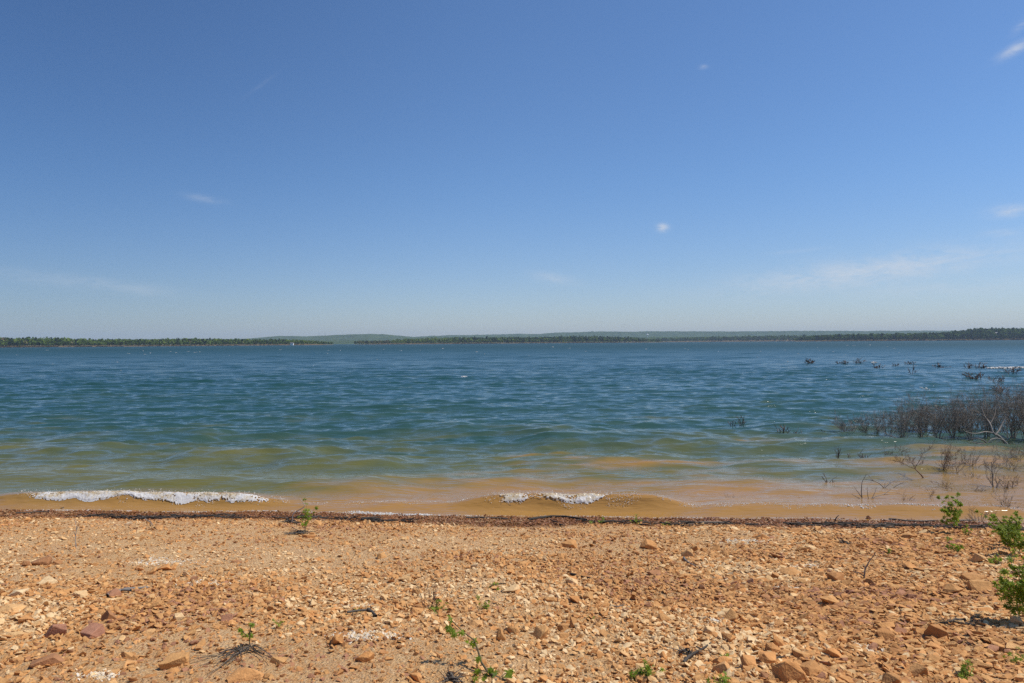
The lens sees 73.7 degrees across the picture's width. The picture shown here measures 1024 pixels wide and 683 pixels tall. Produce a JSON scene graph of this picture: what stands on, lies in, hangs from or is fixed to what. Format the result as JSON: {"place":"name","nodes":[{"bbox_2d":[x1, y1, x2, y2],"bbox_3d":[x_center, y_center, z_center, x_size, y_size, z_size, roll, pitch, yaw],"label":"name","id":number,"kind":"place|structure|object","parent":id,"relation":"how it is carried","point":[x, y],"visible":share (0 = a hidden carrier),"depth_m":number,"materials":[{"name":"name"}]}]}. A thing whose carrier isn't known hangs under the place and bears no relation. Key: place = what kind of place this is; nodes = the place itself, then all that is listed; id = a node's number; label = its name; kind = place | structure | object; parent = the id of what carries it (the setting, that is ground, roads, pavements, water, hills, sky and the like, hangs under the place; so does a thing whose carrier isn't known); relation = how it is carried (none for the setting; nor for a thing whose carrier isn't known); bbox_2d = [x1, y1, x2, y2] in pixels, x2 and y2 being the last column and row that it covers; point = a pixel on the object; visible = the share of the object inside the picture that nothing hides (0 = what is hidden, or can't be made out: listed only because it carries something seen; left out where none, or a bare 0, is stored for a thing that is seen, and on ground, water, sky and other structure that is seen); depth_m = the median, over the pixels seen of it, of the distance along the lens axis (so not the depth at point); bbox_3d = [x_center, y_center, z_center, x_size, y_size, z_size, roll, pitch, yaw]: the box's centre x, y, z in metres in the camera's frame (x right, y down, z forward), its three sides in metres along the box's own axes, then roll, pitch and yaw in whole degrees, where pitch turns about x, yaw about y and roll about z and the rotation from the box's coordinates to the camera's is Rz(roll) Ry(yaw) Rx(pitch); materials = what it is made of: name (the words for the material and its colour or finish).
{"place":"outdoors","nodes":[
{"label":"outdoors","id":0,"kind":"place"},
{"bbox_2d":[0,344,328,347],"bbox_3d":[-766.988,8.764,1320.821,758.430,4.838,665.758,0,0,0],"label":"headland","id":1,"kind":"structure","parent":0,"point":[153,345],"depth_m":1260.24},
{"bbox_2d":[0,337,332,346],"bbox_3d":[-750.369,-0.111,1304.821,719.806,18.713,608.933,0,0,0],"label":"shore woods","id":2,"kind":"object","parent":1,"relation":"on","point":[27,341],"visible":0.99,"depth_m":1232.30,"materials":[{"name":"plant"}]},
{"bbox_2d":[113,334,700,340],"bbox_3d":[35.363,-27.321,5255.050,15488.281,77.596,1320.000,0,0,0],"label":"hills","id":3,"kind":"structure","parent":0,"point":[357,337],"depth_m":5005.66,"materials":[{"name":"plant"}]},
{"bbox_2d":[128,336,741,344],"bbox_3d":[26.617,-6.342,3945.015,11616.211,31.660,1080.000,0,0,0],"label":"hills","id":4,"kind":"structure","parent":0,"point":[343,341],"depth_m":3723.82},
{"bbox_2d":[354,342,641,344],"bbox_3d":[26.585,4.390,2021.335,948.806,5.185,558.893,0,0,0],"label":"island","id":5,"kind":"structure","parent":0,"point":[505,343],"depth_m":1977.49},
{"bbox_2d":[354,335,660,343],"bbox_3d":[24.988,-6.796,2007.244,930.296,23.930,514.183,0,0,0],"label":"island woods","id":6,"kind":"object","parent":5,"relation":"on","point":[494,339],"visible":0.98,"depth_m":1933.41,"materials":[{"name":"plant"}]},
{"bbox_2d":[0,340,1023,523],"bbox_3d":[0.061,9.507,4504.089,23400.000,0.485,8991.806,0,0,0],"label":"lake water","id":7,"kind":"structure","parent":0,"point":[335,428],"depth_m":19.04,"materials":[{"name":"liquid"}]},
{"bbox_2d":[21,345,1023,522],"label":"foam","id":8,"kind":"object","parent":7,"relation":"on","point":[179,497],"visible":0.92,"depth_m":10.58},
{"bbox_2d":[827,412,858,431],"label":"dead shrub","id":9,"kind":"object","parent":7,"relation":"on","point":[843,425],"visible":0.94,"depth_m":18.17,"materials":[{"name":"grey wood"}]},
{"bbox_2d":[852,410,881,431],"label":"dead shrub","id":10,"kind":"object","parent":7,"relation":"on","point":[862,422],"visible":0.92,"depth_m":18.34,"materials":[{"name":"grey wood"}]},
{"bbox_2d":[865,410,890,432],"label":"dead shrub","id":11,"kind":"object","parent":7,"relation":"on","point":[877,424],"visible":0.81,"depth_m":18.01,"materials":[{"name":"grey wood"}]},
{"bbox_2d":[874,405,901,436],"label":"dead shrub","id":12,"kind":"object","parent":7,"relation":"on","point":[885,422],"visible":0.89,"depth_m":17.59,"materials":[{"name":"grey wood"}]},
{"bbox_2d":[888,398,918,437],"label":"dead shrub","id":13,"kind":"object","parent":7,"relation":"on","point":[901,428],"visible":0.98,"depth_m":17.10,"materials":[{"name":"grey wood"}]},
{"bbox_2d":[888,440,936,477],"bbox_3d":[7.170,2.164,12.363,0.851,0.868,0.685,0,0,-20],"label":"dead shrub","id":14,"kind":"object","parent":7,"relation":"on","point":[913,460],"visible":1,"depth_m":12.26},
{"bbox_2d":[893,384,942,435],"bbox_3d":[10.295,1.830,17.374,1.278,1.506,1.220,0,0,0],"label":"dead shrub","id":15,"kind":"object","parent":7,"relation":"on","point":[918,430],"visible":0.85,"depth_m":17.34,"materials":[{"name":"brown wood"}]},
{"bbox_2d":[909,401,941,431],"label":"dead shrub","id":16,"kind":"object","parent":7,"relation":"on","point":[927,419],"visible":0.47,"depth_m":18.38,"materials":[{"name":"grey wood"}]},
{"bbox_2d":[916,395,960,438],"bbox_3d":[10.604,1.887,17.032,0.973,1.390,0.863,0,0,11],"label":"dead shrub","id":17,"kind":"object","parent":7,"relation":"on","point":[936,429],"visible":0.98,"depth_m":17.04,"materials":[{"name":"grey wood"}]},
{"bbox_2d":[920,398,959,431],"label":"dead shrub","id":18,"kind":"object","parent":7,"relation":"on","point":[940,413],"visible":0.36,"depth_m":18.60,"materials":[{"name":"grey wood"}]},
{"bbox_2d":[935,442,963,469],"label":"dead shrub","id":19,"kind":"object","parent":7,"relation":"on","point":[948,455],"visible":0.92,"depth_m":12.96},
{"bbox_2d":[920,389,987,438],"bbox_3d":[11.084,1.787,17.129,0.958,1.582,1.210,0,0,-10],"label":"dead shrub","id":20,"kind":"object","parent":7,"relation":"on","point":[952,415],"visible":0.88,"depth_m":17.04,"materials":[{"name":"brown wood"}]},
{"bbox_2d":[933,406,977,432],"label":"dead shrub","id":21,"kind":"object","parent":7,"relation":"on","point":[952,421],"visible":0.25,"depth_m":18.45,"materials":[{"name":"grey wood"}]},
{"bbox_2d":[942,443,973,471],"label":"dead shrub","id":22,"kind":"object","parent":7,"relation":"on","point":[955,458],"visible":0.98,"depth_m":12.83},
{"bbox_2d":[946,395,993,430],"bbox_3d":[12.386,1.969,18.656,1.138,1.204,1.382,0,0,0],"label":"dead shrub","id":23,"kind":"object","parent":7,"relation":"on","point":[965,411],"visible":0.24,"depth_m":18.55,"materials":[{"name":"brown wood"}]},
{"bbox_2d":[941,388,1009,439],"bbox_3d":[11.442,1.868,17.064,1.162,1.413,1.431,0,0,-16],"label":"dead shrub","id":24,"kind":"object","parent":7,"relation":"on","point":[971,424],"visible":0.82,"depth_m":17.09,"materials":[{"name":"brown wood"}]},
{"bbox_2d":[958,391,1000,429],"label":"dead shrub","id":25,"kind":"object","parent":7,"relation":"on","point":[976,408],"visible":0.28,"depth_m":19.24,"materials":[{"name":"grey wood"}]},
{"bbox_2d":[965,405,1009,443],"bbox_3d":[11.600,2.050,16.809,1.510,0.960,0.579,0,0,-9],"label":"dead tree","id":26,"kind":"object","parent":7,"relation":"in","point":[996,434],"visible":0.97,"depth_m":16.73,"materials":[{"name":"grey wood"}]},
{"bbox_2d":[962,376,1018,436],"bbox_3d":[12.076,1.711,17.307,1.242,1.721,1.033,0,0,-18],"label":"dead shrub","id":27,"kind":"object","parent":7,"relation":"on","point":[987,427],"visible":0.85,"depth_m":17.31,"materials":[{"name":"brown wood"}]},
{"bbox_2d":[965,375,1023,437],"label":"dead shrub","id":28,"kind":"object","parent":7,"relation":"on","point":[1012,424],"visible":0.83,"depth_m":17.27,"materials":[{"name":"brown wood"}]},
{"bbox_2d":[972,390,1020,431],"bbox_3d":[13.010,1.943,18.405,1.182,1.249,1.073,0,0,31],"label":"dead shrub","id":29,"kind":"object","parent":7,"relation":"on","point":[994,412],"visible":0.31,"depth_m":18.34,"materials":[{"name":"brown wood"}]},
{"bbox_2d":[982,444,1014,487],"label":"dead shrub","id":30,"kind":"object","parent":7,"relation":"on","point":[991,472],"visible":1,"depth_m":11.64,"materials":[{"name":"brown wood"}]},
{"bbox_2d":[993,443,1020,470],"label":"dead shrub","id":31,"kind":"object","parent":7,"relation":"on","point":[1014,467],"visible":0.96,"depth_m":13.12,"materials":[{"name":"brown wood"}]},
{"bbox_2d":[995,374,1023,438],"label":"dead shrub","id":32,"kind":"object","parent":7,"relation":"on","point":[1019,420],"visible":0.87,"depth_m":17.16,"materials":[{"name":"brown wood"}]},
{"bbox_2d":[0,509,1023,682],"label":"beach","id":33,"kind":"structure","parent":0,"point":[271,668],"depth_m":5.38,"materials":[{"name":"gravel"}]},
{"bbox_2d":[0,604,30,613],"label":"rock","id":34,"kind":"object","parent":33,"relation":"on","point":[11,607],"visible":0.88,"depth_m":4.74,"materials":[{"name":"stone"}]},
{"bbox_2d":[7,588,28,596],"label":"rock","id":35,"kind":"object","parent":33,"relation":"on","point":[18,592],"visible":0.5,"depth_m":5.16,"materials":[{"name":"stone"}]},
{"bbox_2d":[31,556,52,565],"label":"rock","id":36,"kind":"object","parent":33,"relation":"on","point":[46,560],"visible":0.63,"depth_m":6.40,"materials":[{"name":"stone"}]},
{"bbox_2d":[29,653,64,667],"bbox_3d":[-2.562,1.771,3.771,0.174,0.073,0.138,-6,-4,-20],"label":"rock","id":37,"kind":"object","parent":33,"relation":"on","point":[51,659],"visible":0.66,"depth_m":3.74,"materials":[{"name":"stone"}]},
{"bbox_2d":[37,576,57,584],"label":"rock","id":38,"kind":"object","parent":33,"relation":"on","point":[49,579],"visible":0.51,"depth_m":5.60,"materials":[{"name":"stone"}]},
{"bbox_2d":[45,624,66,637],"bbox_3d":[-2.852,1.817,4.285,0.121,0.112,0.113,0,0,-15],"label":"rock","id":39,"kind":"object","parent":33,"relation":"on","point":[54,629],"visible":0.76,"depth_m":4.25,"materials":[{"name":"stone"}]},
{"bbox_2d":[80,622,104,638],"bbox_3d":[-2.627,1.825,4.264,0.125,0.091,0.118,8,7,20],"label":"rock","id":40,"kind":"object","parent":33,"relation":"on","point":[92,630],"visible":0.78,"depth_m":4.25,"materials":[{"name":"stone"}]},
{"bbox_2d":[101,610,116,620],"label":"rock","id":41,"kind":"object","parent":33,"relation":"on","point":[107,614],"visible":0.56,"depth_m":4.54,"materials":[{"name":"stone"}]},
{"bbox_2d":[106,588,121,597],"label":"stone","id":42,"kind":"object","parent":33,"relation":"on","point":[115,592],"visible":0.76,"depth_m":5.20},
{"bbox_2d":[158,652,189,669],"bbox_3d":[-1.854,1.773,3.761,0.135,0.094,0.124,-8,1,-4],"label":"rock","id":43,"kind":"object","parent":33,"relation":"on","point":[171,660],"visible":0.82,"depth_m":3.74,"materials":[{"name":"stone"}]},
{"bbox_2d":[188,642,285,673],"bbox_3d":[-1.568,1.775,3.834,0.533,0.093,0.470,0,0,-29],"label":"dead brush","id":44,"kind":"object","parent":33,"relation":"on","point":[241,649],"visible":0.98,"depth_m":3.91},
{"bbox_2d":[226,668,263,682],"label":"rock","id":45,"kind":"object","parent":33,"relation":"on","point":[242,674],"visible":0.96,"depth_m":3.54,"materials":[{"name":"stone"}]},
{"bbox_2d":[237,622,254,646],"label":"seedling","id":46,"kind":"object","parent":33,"relation":"on","point":[241,631],"visible":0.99,"depth_m":4.07,"materials":[{"name":"green plant"}]},
{"bbox_2d":[270,657,287,663],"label":"rock","id":47,"kind":"object","parent":33,"relation":"on","point":[276,660],"visible":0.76,"depth_m":3.81,"materials":[{"name":"stone"}]},
{"bbox_2d":[297,498,318,531],"bbox_3d":[-2.499,2.166,8.256,0.232,0.511,0.276,0,0,28],"label":"sapling","id":48,"kind":"object","parent":33,"relation":"on","point":[307,519],"visible":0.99,"depth_m":8.26,"materials":[{"name":"green plant"}]},
{"bbox_2d":[330,633,343,644],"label":"rock","id":49,"kind":"object","parent":33,"relation":"on","point":[337,639],"visible":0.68,"depth_m":4.12,"materials":[{"name":"stone"}]},
{"bbox_2d":[347,608,376,616],"bbox_3d":[-1.004,1.875,4.737,0.268,0.049,0.133,0,0,29],"label":"driftwood stick","id":50,"kind":"object","parent":33,"relation":"on","point":[367,610],"visible":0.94,"depth_m":4.76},
{"bbox_2d":[355,651,373,661],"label":"rock","id":51,"kind":"object","parent":33,"relation":"on","point":[366,656],"visible":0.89,"depth_m":3.84,"materials":[{"name":"stone"}]},
{"bbox_2d":[409,672,421,682],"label":"rock","id":52,"kind":"object","parent":33,"relation":"on","point":[417,676],"visible":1,"depth_m":3.58,"materials":[{"name":"stone"}]},
{"bbox_2d":[411,579,447,609],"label":"bare twig plant","id":53,"kind":"object","parent":33,"relation":"on","point":[434,599],"visible":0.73,"depth_m":4.90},
{"bbox_2d":[438,662,465,682],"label":"twig tangle","id":54,"kind":"object","parent":33,"relation":"on","point":[450,675],"visible":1,"depth_m":3.58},
{"bbox_2d":[444,615,514,682],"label":"leafy shoot","id":55,"kind":"object","parent":33,"relation":"on","point":[490,670],"visible":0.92,"depth_m":3.68,"materials":[{"name":"green plant"}]},
{"bbox_2d":[496,628,505,640],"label":"rock","id":56,"kind":"object","parent":33,"relation":"on","point":[500,635],"visible":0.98,"depth_m":4.18,"materials":[{"name":"stone"}]},
{"bbox_2d":[502,584,519,591],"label":"stone","id":57,"kind":"object","parent":33,"relation":"on","point":[513,587],"visible":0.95,"depth_m":5.32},
{"bbox_2d":[0,513,1023,530],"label":"driftwood debris","id":58,"kind":"object","parent":33,"relation":"on","point":[377,519],"visible":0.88,"depth_m":9.08,"materials":[{"name":"wood"}]},
{"bbox_2d":[533,626,548,639],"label":"rock","id":59,"kind":"object","parent":33,"relation":"on","point":[540,632],"visible":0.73,"depth_m":4.27,"materials":[{"name":"stone"}]},
{"bbox_2d":[527,515,586,519],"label":"driftwood branch","id":60,"kind":"object","parent":33,"relation":"on","point":[542,517],"visible":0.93,"depth_m":9.61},
{"bbox_2d":[561,539,576,547],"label":"rock","id":61,"kind":"object","parent":33,"relation":"on","point":[570,543],"visible":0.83,"depth_m":7.28,"materials":[{"name":"stone"}]},
{"bbox_2d":[629,658,665,678],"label":"seedling","id":62,"kind":"object","parent":33,"relation":"on","point":[645,672],"visible":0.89,"depth_m":3.57,"materials":[{"name":"green plant"}]},
{"bbox_2d":[640,539,656,549],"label":"rock","id":63,"kind":"object","parent":33,"relation":"on","point":[648,544],"visible":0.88,"depth_m":7.23,"materials":[{"name":"stone"}]},
{"bbox_2d":[682,642,711,661],"bbox_3d":[1.052,1.795,3.965,0.068,0.052,0.424,0,0,36],"label":"driftwood stick","id":64,"kind":"object","parent":33,"relation":"on","point":[686,658],"visible":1,"depth_m":3.95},
{"bbox_2d":[706,671,731,682],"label":"seedling","id":65,"kind":"object","parent":33,"relation":"on","point":[724,680],"visible":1,"depth_m":3.47,"materials":[{"name":"green plant"}]},
{"bbox_2d":[712,661,729,673],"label":"stone","id":66,"kind":"object","parent":33,"relation":"on","point":[721,667],"visible":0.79,"depth_m":3.66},
{"bbox_2d":[713,656,731,664],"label":"rock","id":67,"kind":"object","parent":33,"relation":"on","point":[718,660],"visible":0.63,"depth_m":3.85,"materials":[{"name":"stone"}]},
{"bbox_2d":[721,632,735,641],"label":"stone","id":68,"kind":"object","parent":33,"relation":"on","point":[729,637],"visible":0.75,"depth_m":4.19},
{"bbox_2d":[723,608,738,620],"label":"rock","id":69,"kind":"object","parent":33,"relation":"on","point":[731,614],"visible":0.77,"depth_m":4.65,"materials":[{"name":"stone"}]},
{"bbox_2d":[740,654,756,666],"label":"rock","id":70,"kind":"object","parent":33,"relation":"on","point":[747,660],"visible":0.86,"depth_m":3.76,"materials":[{"name":"stone"}]},
{"bbox_2d":[758,650,776,663],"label":"stone","id":71,"kind":"object","parent":33,"relation":"on","point":[767,657],"visible":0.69,"depth_m":3.82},
{"bbox_2d":[765,642,779,651],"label":"rock","id":72,"kind":"object","parent":33,"relation":"on","point":[771,646],"visible":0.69,"depth_m":4.01,"materials":[{"name":"stone"}]},
{"bbox_2d":[772,631,782,646],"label":"rock","id":73,"kind":"object","parent":33,"relation":"on","point":[777,641],"visible":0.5,"depth_m":4.10,"materials":[{"name":"stone"}]},
{"bbox_2d":[771,661,807,682],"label":"rock","id":74,"kind":"object","parent":33,"relation":"on","point":[784,671],"visible":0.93,"depth_m":3.56,"materials":[{"name":"stone"}]},
{"bbox_2d":[777,568,802,574],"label":"rock","id":75,"kind":"object","parent":33,"relation":"on","point":[790,571],"visible":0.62,"depth_m":6.04,"materials":[{"name":"stone"}]},
{"bbox_2d":[792,650,809,657],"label":"rock","id":76,"kind":"object","parent":33,"relation":"on","point":[795,653],"visible":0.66,"depth_m":3.92,"materials":[{"name":"stone"}]},
{"bbox_2d":[799,660,822,675],"bbox_3d":[1.616,1.770,3.695,0.131,0.083,0.102,9,-3,-18],"label":"rock","id":77,"kind":"object","parent":33,"relation":"on","point":[808,668],"visible":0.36,"depth_m":3.67,"materials":[{"name":"stone"}]},
{"bbox_2d":[820,595,839,603],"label":"rock","id":78,"kind":"object","parent":33,"relation":"on","point":[832,599],"visible":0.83,"depth_m":5.08,"materials":[{"name":"stone"}]},
{"bbox_2d":[820,648,841,657],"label":"rock","id":79,"kind":"object","parent":33,"relation":"on","point":[832,652],"visible":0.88,"depth_m":3.96,"materials":[{"name":"stone"}]},
{"bbox_2d":[827,572,843,580],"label":"rock","id":80,"kind":"object","parent":33,"relation":"on","point":[835,576],"visible":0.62,"depth_m":5.75,"materials":[{"name":"stone"}]},
{"bbox_2d":[876,627,894,640],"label":"rock","id":81,"kind":"object","parent":33,"relation":"on","point":[886,634],"visible":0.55,"depth_m":4.29,"materials":[{"name":"stone"}]},
{"bbox_2d":[876,621,894,627],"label":"rock","id":82,"kind":"object","parent":33,"relation":"on","point":[885,624],"visible":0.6,"depth_m":4.52,"materials":[{"name":"stone"}]},
{"bbox_2d":[881,672,901,682],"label":"stone","id":83,"kind":"object","parent":33,"relation":"on","point":[887,677],"visible":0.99,"depth_m":3.51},
{"bbox_2d":[908,662,927,676],"bbox_3d":[2.208,1.785,3.700,0.105,0.077,0.093,0,0,-31],"label":"rock","id":84,"kind":"object","parent":33,"relation":"on","point":[915,668],"visible":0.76,"depth_m":3.68,"materials":[{"name":"stone"}]},
{"bbox_2d":[924,624,948,638],"bbox_3d":[2.713,1.870,4.377,0.136,0.133,0.112,0,0,17],"label":"rock","id":85,"kind":"object","parent":33,"relation":"on","point":[938,630],"visible":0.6,"depth_m":4.34,"materials":[{"name":"stone"}]},
{"bbox_2d":[936,492,963,533],"bbox_3d":[5.377,2.157,8.328,0.320,0.623,0.246,0,0,-12],"label":"sapling","id":86,"kind":"object","parent":33,"relation":"on","point":[955,515],"visible":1,"depth_m":8.33,"materials":[{"name":"green plant"}]},
{"bbox_2d":[942,584,962,593],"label":"rock","id":87,"kind":"object","parent":33,"relation":"on","point":[951,588],"visible":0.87,"depth_m":5.36,"materials":[{"name":"stone"}]},
{"bbox_2d":[945,536,964,551],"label":"seedling","id":88,"kind":"object","parent":33,"relation":"on","point":[955,547],"visible":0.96,"depth_m":7.09,"materials":[{"name":"green plant"}]},
{"bbox_2d":[933,611,984,628],"bbox_3d":[3.112,1.875,4.658,0.360,0.074,0.546,0,0,40],"label":"twig scatter","id":89,"kind":"object","parent":33,"relation":"on","point":[949,620],"visible":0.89,"depth_m":4.59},
{"bbox_2d":[957,659,974,678],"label":"seedling","id":90,"kind":"object","parent":33,"relation":"on","point":[963,667],"visible":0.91,"depth_m":3.61,"materials":[{"name":"green plant"}]},
{"bbox_2d":[960,572,986,580],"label":"rock","id":91,"kind":"object","parent":33,"relation":"on","point":[970,576],"visible":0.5,"depth_m":5.76,"materials":[{"name":"stone"}]},
{"bbox_2d":[970,553,985,561],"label":"stone","id":92,"kind":"object","parent":33,"relation":"on","point":[976,557],"visible":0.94,"depth_m":6.46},
{"bbox_2d":[967,579,991,590],"bbox_3d":[3.726,1.971,5.432,0.178,0.140,0.144,-2,-2,19],"label":"rock","id":93,"kind":"object","parent":33,"relation":"on","point":[978,585],"visible":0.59,"depth_m":5.42,"materials":[{"name":"stone"}]},
{"bbox_2d":[971,660,992,668],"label":"stone","id":94,"kind":"object","parent":33,"relation":"on","point":[983,665],"visible":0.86,"depth_m":3.75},
{"bbox_2d":[975,509,1023,554],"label":"sapling","id":95,"kind":"object","parent":33,"relation":"on","point":[1011,529],"visible":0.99,"depth_m":6.80,"materials":[{"name":"green plant"}]},
{"bbox_2d":[987,515,1023,545],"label":"sapling","id":96,"kind":"object","parent":33,"relation":"on","point":[1000,533],"visible":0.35,"depth_m":7.43,"materials":[{"name":"green plant"}]},
{"bbox_2d":[992,486,1018,507],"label":"dead shrub","id":97,"kind":"object","parent":33,"relation":"on","point":[1005,499],"visible":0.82,"depth_m":9.87,"materials":[{"name":"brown wood"}]},
{"bbox_2d":[991,548,1023,619],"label":"sapling","id":98,"kind":"object","parent":33,"relation":"on","point":[1006,587],"visible":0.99,"depth_m":4.55,"materials":[{"name":"green plant"}]},
{"bbox_2d":[1002,647,1023,663],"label":"seedling","id":99,"kind":"object","parent":33,"relation":"on","point":[1015,658],"visible":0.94,"depth_m":3.86,"materials":[{"name":"green plant"}]},
{"bbox_2d":[1006,642,1023,649],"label":"stone","id":100,"kind":"object","parent":33,"relation":"on","point":[1010,645],"visible":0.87,"depth_m":4.05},
{"bbox_2d":[1010,614,1022,625],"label":"stone","id":101,"kind":"object","parent":33,"relation":"on","point":[1016,619],"visible":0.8,"depth_m":4.48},
{"bbox_2d":[0,0,1023,339],"label":"sky","id":102,"kind":"structure","parent":0,"point":[171,169],"materials":[{"name":"blue"}]},
{"bbox_2d":[420,330,953,336],"bbox_3d":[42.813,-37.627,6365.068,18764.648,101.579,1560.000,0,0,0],"label":"hills","id":103,"kind":"structure","parent":0,"point":[685,333],"depth_m":6086.55,"materials":[{"name":"plant"}]},
{"bbox_2d":[663,339,806,341],"bbox_3d":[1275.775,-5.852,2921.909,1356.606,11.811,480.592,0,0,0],"label":"shore","id":104,"kind":"structure","parent":0,"point":[732,341],"depth_m":2831.30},
{"bbox_2d":[654,334,867,341],"bbox_3d":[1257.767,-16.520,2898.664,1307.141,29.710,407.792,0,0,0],"label":"shore woods","id":105,"kind":"object","parent":104,"relation":"on","point":[755,338],"visible":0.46,"depth_m":2824.89,"materials":[{"name":"plant"}]},
{"bbox_2d":[796,338,1023,341],"bbox_3d":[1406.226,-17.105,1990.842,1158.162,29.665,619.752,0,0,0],"label":"headland","id":106,"kind":"structure","parent":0,"point":[921,340],"depth_m":1866.79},
{"bbox_2d":[793,327,1023,340],"bbox_3d":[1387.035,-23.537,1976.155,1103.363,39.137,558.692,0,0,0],"label":"shore woods","id":107,"kind":"object","parent":106,"relation":"on","point":[990,333],"visible":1,"depth_m":1869.73,"materials":[{"name":"plant"}]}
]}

